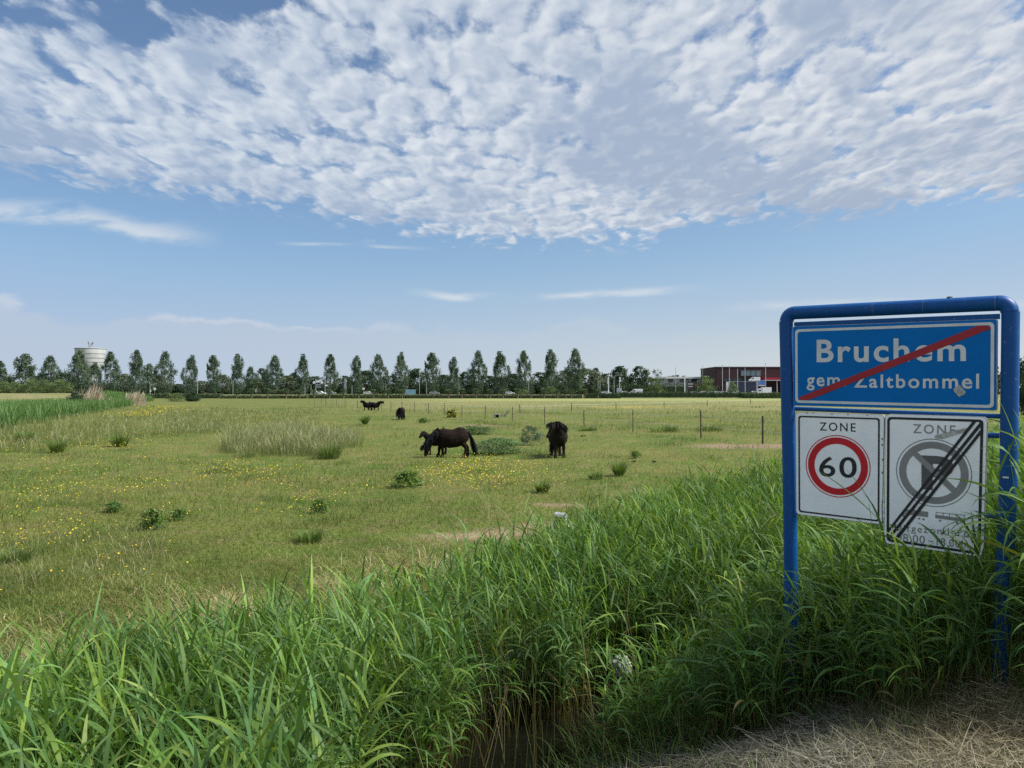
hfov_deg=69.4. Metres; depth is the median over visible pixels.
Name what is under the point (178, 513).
dock bush
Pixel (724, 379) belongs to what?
window
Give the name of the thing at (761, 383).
forecourt sign
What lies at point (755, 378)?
delivery van
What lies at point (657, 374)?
broadleaf tree
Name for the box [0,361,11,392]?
poplar tree
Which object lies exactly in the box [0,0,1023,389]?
sky
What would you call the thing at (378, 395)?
hedge
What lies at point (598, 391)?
pollard willow
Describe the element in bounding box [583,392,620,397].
hedge
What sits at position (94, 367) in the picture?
poplar tree
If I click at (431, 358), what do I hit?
poplar tree
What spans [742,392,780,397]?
hedge
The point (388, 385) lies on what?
broadleaf tree
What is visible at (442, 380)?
broadleaf tree
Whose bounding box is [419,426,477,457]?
pony
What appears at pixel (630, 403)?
wire fence
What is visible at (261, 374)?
broadleaf tree
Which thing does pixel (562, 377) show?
willow tree
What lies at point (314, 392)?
pollard willow
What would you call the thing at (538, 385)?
broadleaf tree
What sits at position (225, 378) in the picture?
willow tree
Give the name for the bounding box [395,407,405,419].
pony
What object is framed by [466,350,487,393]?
poplar tree
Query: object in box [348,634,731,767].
water
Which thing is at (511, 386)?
broadleaf tree
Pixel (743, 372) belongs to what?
window
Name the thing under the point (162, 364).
poplar tree
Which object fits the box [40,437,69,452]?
grass tuft
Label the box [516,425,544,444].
thistle clump
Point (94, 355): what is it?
water tower
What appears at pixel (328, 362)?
poplar tree
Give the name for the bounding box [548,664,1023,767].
mown hay
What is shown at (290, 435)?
tall grass
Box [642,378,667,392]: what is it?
broadleaf tree
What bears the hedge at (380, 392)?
on the ground at (388, 409)
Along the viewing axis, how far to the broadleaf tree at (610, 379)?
382.60 m
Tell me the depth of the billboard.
345.75 m
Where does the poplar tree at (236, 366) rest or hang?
on the embankment
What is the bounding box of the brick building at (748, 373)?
[701,367,780,393]
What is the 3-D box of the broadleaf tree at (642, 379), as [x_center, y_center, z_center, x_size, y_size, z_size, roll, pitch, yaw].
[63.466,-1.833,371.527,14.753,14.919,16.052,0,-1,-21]
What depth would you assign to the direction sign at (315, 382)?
325.87 m
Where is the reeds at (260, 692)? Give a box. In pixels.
[0,414,1023,767]
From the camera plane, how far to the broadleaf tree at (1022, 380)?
69.68 m
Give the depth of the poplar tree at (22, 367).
343.45 m
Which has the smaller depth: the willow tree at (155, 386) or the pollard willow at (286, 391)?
the pollard willow at (286, 391)
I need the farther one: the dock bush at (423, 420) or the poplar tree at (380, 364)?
the poplar tree at (380, 364)
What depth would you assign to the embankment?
312.34 m
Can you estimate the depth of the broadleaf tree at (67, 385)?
378.34 m
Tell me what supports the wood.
on the ground at (388, 409)
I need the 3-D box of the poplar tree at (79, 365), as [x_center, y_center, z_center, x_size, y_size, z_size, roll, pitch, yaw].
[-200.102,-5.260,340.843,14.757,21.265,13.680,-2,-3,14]
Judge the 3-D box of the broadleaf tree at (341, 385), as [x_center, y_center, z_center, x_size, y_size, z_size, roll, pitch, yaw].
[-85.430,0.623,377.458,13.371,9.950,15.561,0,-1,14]
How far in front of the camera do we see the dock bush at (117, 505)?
12.62 m
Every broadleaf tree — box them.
[53,375,77,392]
[169,384,185,393]
[253,368,268,393]
[287,372,300,392]
[293,376,331,393]
[332,376,354,393]
[356,370,377,393]
[376,376,406,393]
[405,368,430,393]
[431,375,452,393]
[451,371,477,393]
[479,376,504,393]
[503,373,523,393]
[528,372,548,393]
[588,367,599,392]
[598,373,617,385]
[608,366,634,386]
[624,366,650,385]
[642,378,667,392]
[647,369,664,392]
[695,375,720,391]
[725,382,738,392]
[1019,358,1023,415]
[1020,371,1023,413]
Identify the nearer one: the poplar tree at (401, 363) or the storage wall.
the poplar tree at (401, 363)
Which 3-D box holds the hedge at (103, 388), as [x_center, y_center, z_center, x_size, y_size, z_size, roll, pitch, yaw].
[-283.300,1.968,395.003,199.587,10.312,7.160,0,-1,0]
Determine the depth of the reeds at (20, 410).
64.85 m
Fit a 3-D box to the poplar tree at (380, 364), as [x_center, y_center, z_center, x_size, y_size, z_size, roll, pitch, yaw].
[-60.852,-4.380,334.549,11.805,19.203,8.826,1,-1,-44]
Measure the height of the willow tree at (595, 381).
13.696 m
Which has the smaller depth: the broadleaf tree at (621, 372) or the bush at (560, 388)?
the bush at (560, 388)
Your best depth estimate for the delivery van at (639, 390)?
324.99 m
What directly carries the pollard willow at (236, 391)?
on the ground at (388, 409)
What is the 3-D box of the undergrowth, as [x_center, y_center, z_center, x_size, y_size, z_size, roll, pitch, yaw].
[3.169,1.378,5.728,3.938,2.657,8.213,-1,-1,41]
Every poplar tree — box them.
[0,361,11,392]
[7,353,39,392]
[35,355,65,392]
[60,350,93,393]
[85,362,102,391]
[98,351,122,390]
[124,349,147,392]
[138,363,157,393]
[153,351,177,393]
[179,355,199,392]
[203,355,222,393]
[227,353,246,392]
[243,366,259,393]
[261,354,285,393]
[293,354,312,393]
[323,354,340,391]
[347,355,362,393]
[366,353,388,393]
[389,352,409,393]
[422,352,441,393]
[446,356,462,393]
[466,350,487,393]
[491,351,513,393]
[515,350,534,391]
[542,349,562,392]
[562,348,587,393]
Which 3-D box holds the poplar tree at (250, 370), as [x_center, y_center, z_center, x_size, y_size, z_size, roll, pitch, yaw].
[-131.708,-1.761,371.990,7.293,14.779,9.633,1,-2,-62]
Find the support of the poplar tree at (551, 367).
on the embankment
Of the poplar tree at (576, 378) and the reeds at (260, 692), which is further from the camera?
the poplar tree at (576, 378)
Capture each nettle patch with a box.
[463,425,498,434]
[469,437,530,454]
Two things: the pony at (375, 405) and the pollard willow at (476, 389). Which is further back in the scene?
the pollard willow at (476, 389)
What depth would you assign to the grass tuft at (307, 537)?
10.22 m
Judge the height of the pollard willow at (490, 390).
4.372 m
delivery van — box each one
[629,389,642,392]
[748,377,759,380]
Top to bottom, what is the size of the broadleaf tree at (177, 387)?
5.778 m
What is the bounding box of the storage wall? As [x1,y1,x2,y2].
[728,381,755,392]
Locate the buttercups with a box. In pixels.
[0,404,745,597]
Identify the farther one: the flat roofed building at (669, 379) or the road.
the flat roofed building at (669, 379)
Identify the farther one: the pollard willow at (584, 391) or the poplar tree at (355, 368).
the poplar tree at (355, 368)
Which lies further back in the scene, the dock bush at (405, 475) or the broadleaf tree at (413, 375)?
the broadleaf tree at (413, 375)
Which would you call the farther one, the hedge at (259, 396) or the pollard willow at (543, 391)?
the hedge at (259, 396)
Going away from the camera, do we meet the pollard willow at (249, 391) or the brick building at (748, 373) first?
the pollard willow at (249, 391)
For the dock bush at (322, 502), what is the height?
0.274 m
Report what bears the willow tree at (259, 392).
on the embankment
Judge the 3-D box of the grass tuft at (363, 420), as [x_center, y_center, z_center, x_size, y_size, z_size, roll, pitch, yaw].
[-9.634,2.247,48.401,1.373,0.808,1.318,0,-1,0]
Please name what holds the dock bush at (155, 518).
on the ground at (388, 409)
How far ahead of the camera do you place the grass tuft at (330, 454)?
23.18 m
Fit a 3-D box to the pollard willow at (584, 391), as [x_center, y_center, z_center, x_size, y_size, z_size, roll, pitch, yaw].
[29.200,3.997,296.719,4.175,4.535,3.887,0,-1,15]
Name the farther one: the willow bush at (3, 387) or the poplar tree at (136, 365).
the poplar tree at (136, 365)
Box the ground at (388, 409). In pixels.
[0,393,1023,767]
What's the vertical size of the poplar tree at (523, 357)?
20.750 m
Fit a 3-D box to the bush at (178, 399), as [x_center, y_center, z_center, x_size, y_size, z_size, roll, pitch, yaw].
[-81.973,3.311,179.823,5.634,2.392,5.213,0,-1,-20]
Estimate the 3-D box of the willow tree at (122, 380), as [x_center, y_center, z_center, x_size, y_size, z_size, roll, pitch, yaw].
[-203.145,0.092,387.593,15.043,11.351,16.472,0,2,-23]
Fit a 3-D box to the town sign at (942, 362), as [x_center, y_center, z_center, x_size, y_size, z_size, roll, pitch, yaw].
[2.172,0.947,4.256,1.269,2.878,0.084,-1,-1,42]
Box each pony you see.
[360,400,374,410]
[368,401,383,410]
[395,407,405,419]
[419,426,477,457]
[419,431,446,454]
[544,421,568,457]
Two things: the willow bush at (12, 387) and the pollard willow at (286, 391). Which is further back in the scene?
the pollard willow at (286, 391)
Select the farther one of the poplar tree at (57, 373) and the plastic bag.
the poplar tree at (57, 373)
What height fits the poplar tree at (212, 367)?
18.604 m
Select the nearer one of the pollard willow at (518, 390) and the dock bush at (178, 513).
the dock bush at (178, 513)
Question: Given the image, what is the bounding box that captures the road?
[223,394,999,394]
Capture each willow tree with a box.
[108,374,136,392]
[146,377,168,393]
[190,381,210,393]
[207,374,235,393]
[241,379,268,393]
[275,375,299,393]
[545,370,582,393]
[572,369,607,393]
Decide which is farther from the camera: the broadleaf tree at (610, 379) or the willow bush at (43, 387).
the broadleaf tree at (610, 379)
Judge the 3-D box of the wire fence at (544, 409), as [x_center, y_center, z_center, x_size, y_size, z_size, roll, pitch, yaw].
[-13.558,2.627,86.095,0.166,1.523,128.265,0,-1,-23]
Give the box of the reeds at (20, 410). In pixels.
[0,390,153,429]
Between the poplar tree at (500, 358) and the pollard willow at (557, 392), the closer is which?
the pollard willow at (557, 392)
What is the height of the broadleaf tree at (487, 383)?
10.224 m
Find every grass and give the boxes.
[0,399,799,596]
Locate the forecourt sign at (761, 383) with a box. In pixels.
[757,380,765,393]
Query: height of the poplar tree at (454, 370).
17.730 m
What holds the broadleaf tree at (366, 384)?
on the embankment
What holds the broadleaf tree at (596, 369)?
on the embankment
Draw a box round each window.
[723,378,750,381]
[741,370,761,375]
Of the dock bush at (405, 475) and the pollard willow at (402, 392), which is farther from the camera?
the pollard willow at (402, 392)
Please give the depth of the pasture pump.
10.33 m
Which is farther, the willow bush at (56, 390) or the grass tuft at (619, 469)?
the willow bush at (56, 390)
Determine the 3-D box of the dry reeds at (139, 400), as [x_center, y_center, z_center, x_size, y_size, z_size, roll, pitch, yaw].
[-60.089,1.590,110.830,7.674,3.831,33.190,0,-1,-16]
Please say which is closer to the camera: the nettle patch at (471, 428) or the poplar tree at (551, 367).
the nettle patch at (471, 428)
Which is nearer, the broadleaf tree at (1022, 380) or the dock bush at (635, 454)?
the dock bush at (635, 454)
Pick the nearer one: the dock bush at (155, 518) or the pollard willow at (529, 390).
the dock bush at (155, 518)
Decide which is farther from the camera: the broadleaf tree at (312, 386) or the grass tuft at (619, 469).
the broadleaf tree at (312, 386)
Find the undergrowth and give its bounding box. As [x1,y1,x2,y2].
[534,391,1023,767]
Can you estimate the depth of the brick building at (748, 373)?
400.09 m
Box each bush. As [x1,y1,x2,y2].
[0,381,15,392]
[4,382,25,392]
[13,379,44,392]
[35,380,56,392]
[46,379,74,392]
[65,393,83,401]
[102,501,124,512]
[130,508,168,530]
[165,393,185,401]
[167,508,190,520]
[184,392,201,400]
[269,389,290,393]
[310,498,329,513]
[386,470,431,487]
[417,417,430,422]
[518,389,532,394]
[545,386,556,394]
[557,385,567,394]
[629,451,641,458]
[693,685,753,731]
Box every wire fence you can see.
[314,398,776,443]
[519,399,780,411]
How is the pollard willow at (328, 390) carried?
on the ground at (388, 409)
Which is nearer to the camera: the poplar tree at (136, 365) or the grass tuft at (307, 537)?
the grass tuft at (307, 537)
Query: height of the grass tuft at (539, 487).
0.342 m
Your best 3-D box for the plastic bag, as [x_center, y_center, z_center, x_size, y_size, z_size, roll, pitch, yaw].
[0.855,2.204,5.772,0.150,0.199,0.125,0,-1,-27]
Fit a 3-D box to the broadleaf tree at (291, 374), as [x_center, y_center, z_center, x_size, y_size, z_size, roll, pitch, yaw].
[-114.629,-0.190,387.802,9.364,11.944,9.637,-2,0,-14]
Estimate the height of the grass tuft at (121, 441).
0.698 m
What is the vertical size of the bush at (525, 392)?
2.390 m
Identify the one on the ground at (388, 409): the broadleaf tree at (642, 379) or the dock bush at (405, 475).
the dock bush at (405, 475)
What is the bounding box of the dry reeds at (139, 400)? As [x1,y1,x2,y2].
[76,382,147,408]
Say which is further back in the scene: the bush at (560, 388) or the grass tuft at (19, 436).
the bush at (560, 388)
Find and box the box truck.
[757,387,771,392]
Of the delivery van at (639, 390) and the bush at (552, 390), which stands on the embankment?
the bush at (552, 390)
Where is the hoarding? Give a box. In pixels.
[405,390,415,393]
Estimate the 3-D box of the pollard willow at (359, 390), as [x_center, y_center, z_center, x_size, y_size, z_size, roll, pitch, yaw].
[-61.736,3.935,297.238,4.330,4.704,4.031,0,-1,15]
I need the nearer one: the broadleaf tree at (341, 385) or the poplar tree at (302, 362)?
the poplar tree at (302, 362)
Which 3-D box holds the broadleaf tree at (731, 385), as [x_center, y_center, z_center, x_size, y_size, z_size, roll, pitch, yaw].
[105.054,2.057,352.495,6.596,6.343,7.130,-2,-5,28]
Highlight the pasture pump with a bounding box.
[545,512,566,535]
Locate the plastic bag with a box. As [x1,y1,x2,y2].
[611,654,632,678]
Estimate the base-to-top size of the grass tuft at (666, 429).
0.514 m
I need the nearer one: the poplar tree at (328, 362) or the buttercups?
the buttercups
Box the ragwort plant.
[446,410,456,417]
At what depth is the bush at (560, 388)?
322.92 m
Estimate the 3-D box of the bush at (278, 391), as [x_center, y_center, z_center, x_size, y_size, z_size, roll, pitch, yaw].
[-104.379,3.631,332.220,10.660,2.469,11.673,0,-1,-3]
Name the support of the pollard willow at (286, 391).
on the ground at (388, 409)
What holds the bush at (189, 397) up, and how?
on the ground at (388, 409)
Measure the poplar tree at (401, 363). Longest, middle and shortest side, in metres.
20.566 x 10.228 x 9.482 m
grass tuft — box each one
[0,542,35,564]
[11,428,41,442]
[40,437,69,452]
[108,431,135,446]
[290,526,326,543]
[317,440,346,458]
[357,414,371,424]
[532,478,556,493]
[577,426,596,430]
[587,469,604,479]
[608,457,631,475]
[649,424,680,432]
[695,423,724,431]
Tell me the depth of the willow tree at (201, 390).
381.96 m
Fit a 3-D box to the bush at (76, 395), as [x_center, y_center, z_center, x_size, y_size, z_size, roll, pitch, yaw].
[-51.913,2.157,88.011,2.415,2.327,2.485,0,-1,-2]
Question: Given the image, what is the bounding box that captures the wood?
[998,367,1021,393]
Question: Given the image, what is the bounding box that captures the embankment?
[224,395,999,397]
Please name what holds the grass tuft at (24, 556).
on the ground at (388, 409)
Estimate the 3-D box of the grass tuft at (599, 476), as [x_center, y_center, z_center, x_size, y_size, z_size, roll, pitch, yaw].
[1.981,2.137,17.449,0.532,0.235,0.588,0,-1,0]
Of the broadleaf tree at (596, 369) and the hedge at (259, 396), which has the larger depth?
the broadleaf tree at (596, 369)
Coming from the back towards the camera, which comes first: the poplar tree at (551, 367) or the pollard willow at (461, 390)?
the poplar tree at (551, 367)
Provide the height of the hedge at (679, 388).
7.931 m
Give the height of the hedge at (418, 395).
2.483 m
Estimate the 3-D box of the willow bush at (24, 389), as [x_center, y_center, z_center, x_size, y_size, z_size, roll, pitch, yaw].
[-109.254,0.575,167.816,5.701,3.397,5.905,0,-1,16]
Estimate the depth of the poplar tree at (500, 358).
343.37 m
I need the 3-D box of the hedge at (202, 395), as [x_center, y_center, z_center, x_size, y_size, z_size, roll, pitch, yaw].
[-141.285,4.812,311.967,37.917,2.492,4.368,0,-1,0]
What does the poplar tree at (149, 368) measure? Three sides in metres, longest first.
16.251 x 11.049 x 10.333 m
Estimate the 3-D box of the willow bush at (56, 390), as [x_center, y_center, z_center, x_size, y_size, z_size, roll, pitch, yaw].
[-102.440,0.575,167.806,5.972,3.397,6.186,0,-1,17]
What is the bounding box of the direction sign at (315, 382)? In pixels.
[313,379,326,389]
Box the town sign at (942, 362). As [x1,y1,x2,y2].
[779,295,1019,717]
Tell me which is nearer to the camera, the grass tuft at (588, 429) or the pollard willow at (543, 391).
the grass tuft at (588, 429)
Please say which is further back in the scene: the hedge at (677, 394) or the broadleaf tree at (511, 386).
the broadleaf tree at (511, 386)
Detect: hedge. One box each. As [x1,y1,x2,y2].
[9,381,167,393]
[145,393,222,397]
[166,382,589,393]
[220,394,308,398]
[306,393,407,397]
[406,393,581,397]
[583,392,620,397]
[594,383,664,393]
[619,391,751,397]
[658,382,699,392]
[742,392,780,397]
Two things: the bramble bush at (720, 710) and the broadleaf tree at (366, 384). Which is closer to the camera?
the bramble bush at (720, 710)
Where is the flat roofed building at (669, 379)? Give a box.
[655,375,700,389]
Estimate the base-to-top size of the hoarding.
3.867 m
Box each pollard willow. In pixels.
[233,389,239,398]
[247,389,256,398]
[282,388,289,398]
[309,389,316,398]
[325,389,332,398]
[353,388,362,398]
[398,389,405,398]
[459,388,465,398]
[472,388,480,398]
[486,389,493,398]
[514,388,522,398]
[528,389,534,398]
[540,388,548,398]
[554,389,559,398]
[579,389,589,398]
[593,389,601,398]
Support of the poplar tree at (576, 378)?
on the embankment
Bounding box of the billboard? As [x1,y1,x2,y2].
[687,380,697,390]
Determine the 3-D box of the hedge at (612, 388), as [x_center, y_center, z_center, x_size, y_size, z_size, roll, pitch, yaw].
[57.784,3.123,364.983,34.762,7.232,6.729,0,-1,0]
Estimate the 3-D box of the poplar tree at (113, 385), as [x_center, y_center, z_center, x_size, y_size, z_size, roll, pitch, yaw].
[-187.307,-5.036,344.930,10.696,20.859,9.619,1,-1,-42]
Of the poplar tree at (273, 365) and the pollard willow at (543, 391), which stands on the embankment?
the poplar tree at (273, 365)
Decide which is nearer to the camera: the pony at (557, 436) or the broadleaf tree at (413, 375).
the pony at (557, 436)
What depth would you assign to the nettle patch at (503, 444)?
24.98 m
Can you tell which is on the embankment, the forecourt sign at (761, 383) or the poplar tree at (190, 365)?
the poplar tree at (190, 365)
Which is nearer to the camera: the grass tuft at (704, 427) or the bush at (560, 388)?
the grass tuft at (704, 427)
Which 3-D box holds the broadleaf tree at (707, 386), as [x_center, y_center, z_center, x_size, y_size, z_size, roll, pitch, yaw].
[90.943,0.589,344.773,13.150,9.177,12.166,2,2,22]
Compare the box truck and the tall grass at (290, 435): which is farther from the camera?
the box truck
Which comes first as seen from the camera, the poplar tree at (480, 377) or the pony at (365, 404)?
the pony at (365, 404)
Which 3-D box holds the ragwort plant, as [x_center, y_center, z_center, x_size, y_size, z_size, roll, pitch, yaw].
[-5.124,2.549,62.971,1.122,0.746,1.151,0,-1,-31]
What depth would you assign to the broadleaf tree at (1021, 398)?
62.18 m
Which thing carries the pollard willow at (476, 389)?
on the ground at (388, 409)
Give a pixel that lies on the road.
(361, 394)
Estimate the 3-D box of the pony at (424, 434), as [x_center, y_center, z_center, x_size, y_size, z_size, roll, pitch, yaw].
[-2.610,1.968,24.761,1.163,0.854,0.334,0,-1,-26]
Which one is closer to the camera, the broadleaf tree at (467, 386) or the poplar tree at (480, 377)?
the poplar tree at (480, 377)
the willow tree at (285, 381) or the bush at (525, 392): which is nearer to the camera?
the bush at (525, 392)
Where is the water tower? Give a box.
[74,342,106,385]

